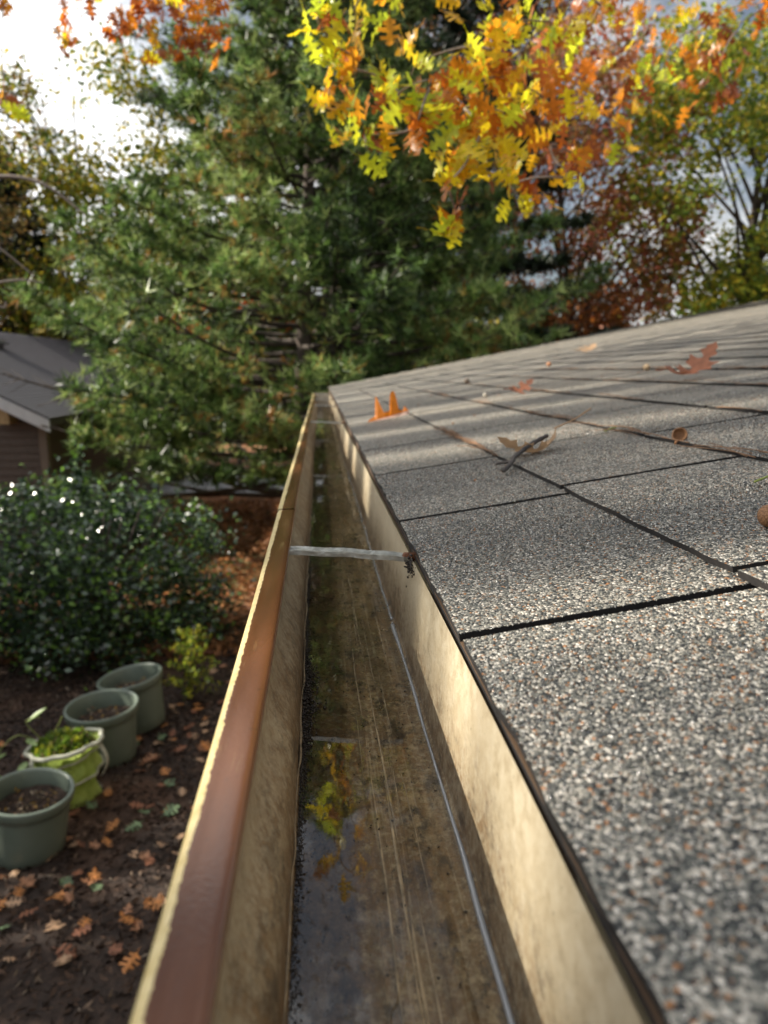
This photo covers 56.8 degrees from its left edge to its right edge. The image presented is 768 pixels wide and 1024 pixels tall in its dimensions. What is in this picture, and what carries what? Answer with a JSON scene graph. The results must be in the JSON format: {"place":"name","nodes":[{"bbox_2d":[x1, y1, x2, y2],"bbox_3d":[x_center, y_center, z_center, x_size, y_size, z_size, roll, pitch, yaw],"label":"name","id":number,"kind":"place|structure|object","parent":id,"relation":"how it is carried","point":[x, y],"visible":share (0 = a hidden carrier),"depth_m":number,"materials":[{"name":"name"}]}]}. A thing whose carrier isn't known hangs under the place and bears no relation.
{"place":"outdoors","nodes":[
{"label":"outdoors","id":0,"kind":"place"},
{"bbox_2d":[0,431,287,1023],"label":"ground","id":1,"kind":"structure","parent":0,"point":[10,1006],"depth_m":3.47,"materials":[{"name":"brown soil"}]},
{"bbox_2d":[0,894,9,909],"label":"fallen leaf","id":2,"kind":"object","parent":1,"relation":"on","point":[3,901],"visible":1,"depth_m":3.20,"materials":[{"name":"orange plant"}]},
{"bbox_2d":[0,956,16,961],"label":"fallen leaf","id":3,"kind":"object","parent":1,"relation":"on","point":[8,958],"visible":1,"depth_m":2.84,"materials":[{"name":"brown plant"}]},
{"bbox_2d":[9,870,19,878],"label":"fallen leaf","id":4,"kind":"object","parent":1,"relation":"on","point":[14,874],"visible":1,"depth_m":3.40,"materials":[{"name":"beige plant"}]},
{"bbox_2d":[5,896,24,907],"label":"fallen leaf","id":5,"kind":"object","parent":1,"relation":"on","point":[14,902],"visible":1,"depth_m":3.17,"materials":[{"name":"beige plant"}]},
{"bbox_2d":[13,886,25,895],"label":"fallen leaf","id":6,"kind":"object","parent":1,"relation":"on","point":[19,890],"visible":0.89,"depth_m":3.25,"materials":[{"name":"orange plant"}]},
{"bbox_2d":[12,907,38,921],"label":"fallen leaf","id":7,"kind":"object","parent":1,"relation":"on","point":[26,912],"visible":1,"depth_m":3.08,"materials":[{"name":"brown plant"}]},
{"bbox_2d":[18,873,35,887],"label":"fallen leaf","id":8,"kind":"object","parent":1,"relation":"on","point":[26,882],"visible":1,"depth_m":3.32,"materials":[{"name":"brown plant"}]},
{"bbox_2d":[0,767,74,869],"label":"plant pot","id":9,"kind":"object","parent":1,"relation":"on","point":[34,807],"visible":1,"depth_m":3.54,"materials":[{"name":"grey plastic"}]},
{"bbox_2d":[0,46,76,334],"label":"bare tree","id":10,"kind":"object","parent":1,"relation":"on","point":[11,215],"visible":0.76,"depth_m":19.21,"materials":[{"name":"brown plant"}]},
{"bbox_2d":[0,174,86,308],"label":"bare shrub","id":11,"kind":"object","parent":1,"relation":"on","point":[6,176],"visible":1,"depth_m":3.94,"materials":[{"name":"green plant"}]},
{"bbox_2d":[0,146,91,338],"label":"dark spruce","id":12,"kind":"object","parent":1,"relation":"on","point":[7,192],"visible":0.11,"depth_m":22.16,"materials":[{"name":"green plant"}]},
{"bbox_2d":[0,708,108,808],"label":"plant pot","id":13,"kind":"object","parent":1,"relation":"on","point":[75,755],"visible":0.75,"depth_m":4.01,"materials":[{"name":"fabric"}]},
{"bbox_2d":[44,887,65,900],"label":"fallen leaf","id":14,"kind":"object","parent":1,"relation":"on","point":[59,894],"visible":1,"depth_m":3.19,"materials":[{"name":"orange plant"}]},
{"bbox_2d":[45,914,65,930],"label":"fallen leaf","id":15,"kind":"object","parent":1,"relation":"on","point":[52,923],"visible":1,"depth_m":3.01,"materials":[{"name":"beige plant"}]},
{"bbox_2d":[54,949,72,965],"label":"fallen leaf","id":16,"kind":"object","parent":1,"relation":"on","point":[63,959],"visible":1,"depth_m":2.83,"materials":[{"name":"brown plant"}]},
{"bbox_2d":[52,943,77,958],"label":"fallen leaf","id":17,"kind":"object","parent":1,"relation":"on","point":[59,949],"visible":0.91,"depth_m":2.90,"materials":[{"name":"brown plant"}]},
{"bbox_2d":[59,876,72,886],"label":"fallen leaf","id":18,"kind":"object","parent":1,"relation":"on","point":[63,881],"visible":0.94,"depth_m":3.32,"materials":[{"name":"green plant"}]},
{"bbox_2d":[60,891,72,904],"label":"fallen leaf","id":19,"kind":"object","parent":1,"relation":"on","point":[67,898],"visible":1,"depth_m":3.18,"materials":[{"name":"brown plant"}]},
{"bbox_2d":[60,883,75,888],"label":"fallen leaf","id":20,"kind":"object","parent":1,"relation":"on","point":[73,886],"visible":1,"depth_m":3.27,"materials":[{"name":"brown plant"}]},
{"bbox_2d":[66,840,77,847],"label":"fallen leaf","id":21,"kind":"object","parent":1,"relation":"on","point":[73,844],"visible":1,"depth_m":3.62,"materials":[{"name":"brown plant"}]},
{"bbox_2d":[69,808,79,815],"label":"fallen leaf","id":22,"kind":"object","parent":1,"relation":"on","point":[74,813],"visible":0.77,"depth_m":3.90,"materials":[{"name":"brown plant"}]},
{"bbox_2d":[72,869,82,874],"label":"fallen leaf","id":23,"kind":"object","parent":1,"relation":"on","point":[77,872],"visible":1,"depth_m":3.36,"materials":[{"name":"brown plant"}]},
{"bbox_2d":[71,922,94,936],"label":"fallen leaf","id":24,"kind":"object","parent":1,"relation":"on","point":[83,930],"visible":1,"depth_m":3.00,"materials":[{"name":"brown plant"}]},
{"bbox_2d":[77,916,91,929],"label":"fallen leaf","id":25,"kind":"object","parent":1,"relation":"on","point":[85,921],"visible":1,"depth_m":3.04,"materials":[{"name":"orange plant"}]},
{"bbox_2d":[0,332,176,564],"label":"neighbour house","id":26,"kind":"structure","parent":1,"relation":"on","point":[29,443],"depth_m":11.72,"materials":[{"name":"grey"}]},
{"bbox_2d":[84,800,97,808],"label":"fallen leaf","id":27,"kind":"object","parent":1,"relation":"on","point":[91,805],"visible":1,"depth_m":3.99,"materials":[{"name":"green plant"}]},
{"bbox_2d":[80,877,102,884],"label":"fallen leaf","id":28,"kind":"object","parent":1,"relation":"on","point":[86,880],"visible":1,"depth_m":3.29,"materials":[{"name":"brown plant"}]},
{"bbox_2d":[88,867,100,879],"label":"fallen leaf","id":29,"kind":"object","parent":1,"relation":"on","point":[94,872],"visible":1,"depth_m":3.33,"materials":[{"name":"orange plant"}]},
{"bbox_2d":[90,840,100,848],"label":"fallen leaf","id":30,"kind":"object","parent":1,"relation":"on","point":[94,844],"visible":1,"depth_m":3.59,"materials":[{"name":"brown plant"}]},
{"bbox_2d":[90,880,102,890],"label":"fallen leaf","id":31,"kind":"object","parent":1,"relation":"on","point":[97,885],"visible":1,"depth_m":3.26,"materials":[{"name":"green plant"}]},
{"bbox_2d":[63,689,138,769],"bbox_3d":[-1.818,1.428,4.621,0.456,0.382,0.456,-2,12,-5],"label":"plant pot","id":32,"kind":"object","parent":1,"relation":"on","point":[111,713],"visible":0.8,"depth_m":4.58,"materials":[{"name":"grey plastic"}]},
{"bbox_2d":[0,21,210,375],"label":"birch tree","id":33,"kind":"object","parent":1,"relation":"on","point":[77,183],"visible":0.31,"depth_m":19.93,"materials":[{"name":"green plant"}]},
{"bbox_2d":[101,835,112,847],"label":"fallen leaf","id":34,"kind":"object","parent":1,"relation":"on","point":[107,841],"visible":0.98,"depth_m":3.65,"materials":[{"name":"orange plant"}]},
{"bbox_2d":[103,789,112,795],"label":"fallen leaf","id":35,"kind":"object","parent":1,"relation":"on","point":[107,793],"visible":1,"depth_m":4.11,"materials":[{"name":"orange plant"}]},
{"bbox_2d":[104,818,118,833],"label":"fallen leaf","id":36,"kind":"object","parent":1,"relation":"on","point":[113,824],"visible":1,"depth_m":3.78,"materials":[{"name":"orange plant"}]},
{"bbox_2d":[108,942,123,955],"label":"fallen leaf","id":37,"kind":"object","parent":1,"relation":"on","point":[113,948],"visible":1,"depth_m":2.89,"materials":[{"name":"brown plant"}]},
{"bbox_2d":[123,903,132,914],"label":"fallen leaf","id":38,"kind":"object","parent":1,"relation":"on","point":[128,907],"visible":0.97,"depth_m":3.13,"materials":[{"name":"brown plant"}]},
{"bbox_2d":[0,441,255,690],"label":"holly bush","id":39,"kind":"object","parent":1,"relation":"on","point":[84,599],"visible":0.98,"depth_m":6.36,"materials":[{"name":"green plant"}]},
{"bbox_2d":[118,947,140,973],"bbox_3d":[-1.003,1.785,2.830,0.088,0.019,0.121,20,19,9],"label":"fallen leaf","id":40,"kind":"object","parent":1,"relation":"on","point":[130,962],"visible":1,"depth_m":2.82,"materials":[{"name":"orange plant"}]},
{"bbox_2d":[119,910,140,924],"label":"fallen leaf","id":41,"kind":"object","parent":1,"relation":"on","point":[122,914],"visible":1,"depth_m":3.06,"materials":[{"name":"orange plant"}]},
{"bbox_2d":[96,663,164,734],"bbox_3d":[-1.809,1.366,5.158,0.456,0.382,0.456,-9,11,-3],"label":"plant pot","id":42,"kind":"object","parent":1,"relation":"on","point":[142,681],"visible":0.69,"depth_m":5.11,"materials":[{"name":"grey plastic"}]},
{"bbox_2d":[128,846,138,857],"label":"fallen leaf","id":43,"kind":"object","parent":1,"relation":"on","point":[133,854],"visible":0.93,"depth_m":3.54,"materials":[{"name":"brown plant"}]},
{"bbox_2d":[124,820,144,831],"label":"fallen leaf","id":44,"kind":"object","parent":1,"relation":"on","point":[134,825],"visible":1,"depth_m":3.81,"materials":[{"name":"green plant"}]},
{"bbox_2d":[129,801,143,808],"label":"fallen leaf","id":45,"kind":"object","parent":1,"relation":"on","point":[138,805],"visible":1,"depth_m":4.02,"materials":[{"name":"brown plant"}]},
{"bbox_2d":[131,915,142,931],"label":"fallen leaf","id":46,"kind":"object","parent":1,"relation":"on","point":[137,925],"visible":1,"depth_m":3.04,"materials":[{"name":"brown plant"}]},
{"bbox_2d":[0,498,281,664],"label":"leaf litter","id":47,"kind":"object","parent":1,"relation":"on","point":[214,648],"visible":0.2,"depth_m":9.56,"materials":[{"name":"brown plant"}]},
{"bbox_2d":[139,850,152,860],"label":"fallen leaf","id":48,"kind":"object","parent":1,"relation":"on","point":[147,854],"visible":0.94,"depth_m":3.53,"materials":[{"name":"brown plant"}]},
{"bbox_2d":[138,753,156,762],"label":"fallen leaf","id":49,"kind":"object","parent":1,"relation":"on","point":[148,758],"visible":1,"depth_m":4.55,"materials":[{"name":"brown plant"}]},
{"bbox_2d":[143,897,154,909],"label":"fallen leaf","id":50,"kind":"object","parent":1,"relation":"on","point":[147,901],"visible":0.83,"depth_m":3.20,"materials":[{"name":"brown plant"}]},
{"bbox_2d":[144,856,154,864],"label":"fallen leaf","id":51,"kind":"object","parent":1,"relation":"on","point":[149,861],"visible":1,"depth_m":3.47,"materials":[{"name":"brown plant"}]},
{"bbox_2d":[149,894,163,911],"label":"fallen leaf","id":52,"kind":"object","parent":1,"relation":"on","point":[159,901],"visible":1,"depth_m":3.16,"materials":[{"name":"brown plant"}]},
{"bbox_2d":[80,279,232,369],"bbox_3d":[-8.337,-5.492,25.638,6.603,8.365,4.902,-1,11,-5],"label":"yellow tree","id":53,"kind":"object","parent":1,"relation":"on","point":[159,323],"depth_m":24.92,"materials":[{"name":"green plant"}]},
{"bbox_2d":[157,733,166,739],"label":"fallen leaf","id":54,"kind":"object","parent":1,"relation":"on","point":[162,737],"visible":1,"depth_m":4.92,"materials":[{"name":"green plant"}]},
{"bbox_2d":[161,767,171,774],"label":"fallen leaf","id":55,"kind":"object","parent":1,"relation":"on","point":[164,770],"visible":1,"depth_m":4.43,"materials":[{"name":"orange plant"}]},
{"bbox_2d":[162,778,174,786],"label":"fallen leaf","id":56,"kind":"object","parent":1,"relation":"on","point":[167,783],"visible":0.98,"depth_m":4.31,"materials":[{"name":"green plant"}]},
{"bbox_2d":[162,803,179,816],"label":"fallen leaf","id":57,"kind":"object","parent":1,"relation":"on","point":[170,809],"visible":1,"depth_m":3.93,"materials":[{"name":"green plant"}]},
{"bbox_2d":[170,745,186,751],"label":"fallen leaf","id":58,"kind":"object","parent":1,"relation":"on","point":[180,749],"visible":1,"depth_m":4.72,"materials":[{"name":"brown plant"}]},
{"bbox_2d":[177,833,185,842],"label":"fallen leaf","id":59,"kind":"object","parent":1,"relation":"on","point":[180,836],"visible":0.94,"depth_m":3.69,"materials":[{"name":"brown plant"}]},
{"bbox_2d":[178,787,185,795],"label":"fallen leaf","id":60,"kind":"object","parent":1,"relation":"on","point":[182,791],"visible":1,"depth_m":4.18,"materials":[{"name":"beige plant"}]},
{"bbox_2d":[161,624,223,700],"bbox_3d":[-1.532,1.186,5.557,0.491,0.634,0.471,2,11,10],"label":"cypress sapling","id":61,"kind":"object","parent":1,"relation":"on","point":[189,663],"visible":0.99,"depth_m":5.56,"materials":[{"name":"green plant"}]},
{"bbox_2d":[200,740,210,749],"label":"fallen leaf","id":62,"kind":"object","parent":1,"relation":"on","point":[203,744],"visible":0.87,"depth_m":4.74,"materials":[{"name":"orange plant"}]},
{"bbox_2d":[159,250,295,485],"bbox_3d":[-3.236,-3.173,16.338,3.406,5.727,2.883,-1,11,-5],"label":"maple sapling","id":63,"kind":"object","parent":1,"relation":"on","point":[241,460],"visible":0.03,"depth_m":15.70,"materials":[{"name":"green plant"}]},
{"bbox_2d":[0,0,616,502],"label":"white pine","id":64,"kind":"object","parent":1,"relation":"on","point":[172,374],"visible":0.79,"depth_m":9.37,"materials":[{"name":"green plant"}]},
{"bbox_2d":[175,0,453,386],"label":"dark fir","id":65,"kind":"object","parent":1,"relation":"on","point":[274,42],"depth_m":18.06,"materials":[{"name":"green plant"}]},
{"bbox_2d":[0,0,767,248],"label":"oak tree","id":66,"kind":"object","parent":1,"relation":"on","point":[469,131],"visible":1,"depth_m":1.98,"materials":[{"name":"yellow plant"}]},
{"bbox_2d":[255,0,612,280],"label":"orange tree","id":67,"kind":"object","parent":1,"relation":"on","point":[541,10],"visible":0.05,"depth_m":21.65,"materials":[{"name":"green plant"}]},
{"bbox_2d":[248,0,626,391],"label":"hemlock","id":68,"kind":"object","parent":1,"relation":"on","point":[450,37],"visible":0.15,"depth_m":13.86,"materials":[{"name":"green plant"}]},
{"bbox_2d":[180,273,724,434],"bbox_3d":[0.668,-9.970,40.356,95.404,10.835,44.100,-1,11,-5],"label":"wood","id":69,"kind":"object","parent":1,"relation":"on","point":[207,418],"depth_m":38.44,"materials":[{"name":"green plant"}]},
{"bbox_2d":[328,300,767,1023],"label":"house","id":70,"kind":"structure","parent":1,"relation":"on","point":[600,596],"depth_m":0.41,"materials":[{"name":"grey"}]},
{"bbox_2d":[368,391,408,421],"bbox_3d":[0.005,-0.275,1.843,0.110,0.068,0.042,-12,6,-7],"label":"orange leaf","id":71,"kind":"object","parent":70,"relation":"on","point":[393,412],"visible":1,"depth_m":1.84,"materials":[{"name":"orange plant"}]},
{"bbox_2d":[130,393,649,1023],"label":"rain gutter","id":72,"kind":"object","parent":70,"relation":"attached to","point":[220,953],"visible":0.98,"depth_m":0.33,"materials":[{"name":"beige metal"}]},
{"bbox_2d":[287,454,326,1023],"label":"silt","id":73,"kind":"object","parent":72,"relation":"in","point":[307,697],"visible":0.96,"depth_m":0.41,"materials":[{"name":"black soil"}]},
{"bbox_2d":[313,406,326,474],"bbox_3d":[-0.221,-0.288,2.748,0.090,0.025,5.460,-1,11,-5],"label":"rainwater","id":74,"kind":"object","parent":72,"relation":"on","point":[319,440],"visible":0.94,"depth_m":2.41,"materials":[{"name":"white"}]},
{"bbox_2d":[298,423,488,1023],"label":"loose granules","id":75,"kind":"object","parent":72,"relation":"in","point":[331,898],"visible":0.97,"depth_m":0.41,"materials":[{"name":"gravel"}]},
{"bbox_2d":[404,545,415,586],"bbox_3d":[0.021,0.048,0.604,0.008,0.031,0.046,-1,11,-5],"label":"dirt clump","id":76,"kind":"object","parent":72,"relation":"on","point":[409,565],"visible":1,"depth_m":0.60,"materials":[{"name":"black soil"}]},
{"bbox_2d":[347,472,514,1023],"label":"wire","id":77,"kind":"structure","parent":72,"relation":"in","point":[491,953],"depth_m":0.35,"materials":[{"name":"grey metal"}]},
{"bbox_2d":[503,379,532,393],"bbox_3d":[0.366,-0.342,1.936,0.096,0.029,0.062,-15,38,-23],"label":"red leaf","id":78,"kind":"object","parent":70,"relation":"on","point":[524,386],"visible":1,"depth_m":1.95,"materials":[{"name":"plant"}]},
{"bbox_2d":[495,434,548,472],"bbox_3d":[0.166,-0.076,0.893,0.033,0.034,0.149,7,13,31],"label":"twig","id":79,"kind":"object","parent":70,"relation":"on","point":[510,463],"visible":1,"depth_m":0.89,"materials":[{"name":"grey wood"}]},
{"bbox_2d":[498,408,591,451],"bbox_3d":[0.219,-0.111,0.947,0.149,0.042,0.048,-27,-3,-20],"label":"tan leaf","id":80,"kind":"object","parent":70,"relation":"on","point":[508,443],"visible":0.95,"depth_m":0.93,"materials":[{"name":"brown plant"}]},
{"bbox_2d":[382,354,757,481],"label":"roof crumbs","id":81,"kind":"object","parent":70,"relation":"on","point":[675,442],"visible":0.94,"depth_m":1.54,"materials":[{"name":"brown plant"}]},
{"bbox_2d":[576,343,596,351],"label":"faded leaf","id":82,"kind":"object","parent":70,"relation":"on","point":[589,348],"visible":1,"depth_m":3.91,"materials":[{"name":"beige plant"}]},
{"bbox_2d":[424,335,767,457],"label":"pine needles","id":83,"kind":"object","parent":70,"relation":"on","point":[457,436],"visible":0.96,"depth_m":1.23,"materials":[{"name":"brown plant"}]},
{"bbox_2d":[643,364,649,370],"bbox_3d":[0.729,-0.402,1.972,0.019,0.019,0.019,9,14,37],"label":"acorn","id":84,"kind":"object","parent":70,"relation":"on","point":[646,367],"visible":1,"depth_m":1.97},
{"bbox_2d":[672,427,687,441],"bbox_3d":[0.353,-0.091,0.847,0.018,0.018,0.010,-5,-15,24],"label":"acorn","id":85,"kind":"object","parent":70,"relation":"on","point":[679,433],"visible":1,"depth_m":0.85,"materials":[{"name":"brown plant"}]},
{"bbox_2d":[655,341,718,374],"bbox_3d":[0.636,-0.315,1.492,0.150,0.055,0.089,-16,27,-13],"label":"brown leaf","id":86,"kind":"object","parent":70,"relation":"on","point":[702,363],"visible":1,"depth_m":1.51,"materials":[{"name":"brown plant"}]},
{"bbox_2d":[754,475,767,482],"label":"green stalk","id":87,"kind":"object","parent":70,"relation":"on","point":[760,479],"visible":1,"depth_m":0.60,"materials":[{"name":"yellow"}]},
{"bbox_2d":[757,505,767,526],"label":"acorn","id":88,"kind":"object","parent":70,"relation":"on","point":[762,515],"visible":1,"depth_m":0.48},
{"bbox_2d":[513,268,654,349],"bbox_3d":[4.322,-2.874,16.446,3.638,5.069,2.904,-1,11,-5],"label":"rust shrub","id":89,"kind":"object","parent":1,"relation":"on","point":[612,313],"visible":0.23,"depth_m":15.56,"materials":[{"name":"red plant"}]},
{"bbox_2d":[462,0,732,335],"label":"red maple","id":90,"kind":"object","parent":1,"relation":"on","point":[592,246],"visible":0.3,"depth_m":16.37,"materials":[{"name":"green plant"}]},
{"bbox_2d":[585,0,767,321],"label":"locust tree","id":91,"kind":"object","parent":1,"relation":"on","point":[746,275],"visible":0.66,"depth_m":15.23,"materials":[{"name":"green plant"}]},
{"bbox_2d":[146,475,284,499],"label":"driveway","id":92,"kind":"structure","parent":0,"point":[171,488],"depth_m":17.18,"materials":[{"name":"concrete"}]},
{"bbox_2d":[0,0,767,350],"label":"sky","id":93,"kind":"structure","parent":0,"point":[25,29],"materials":[{"name":"white"}]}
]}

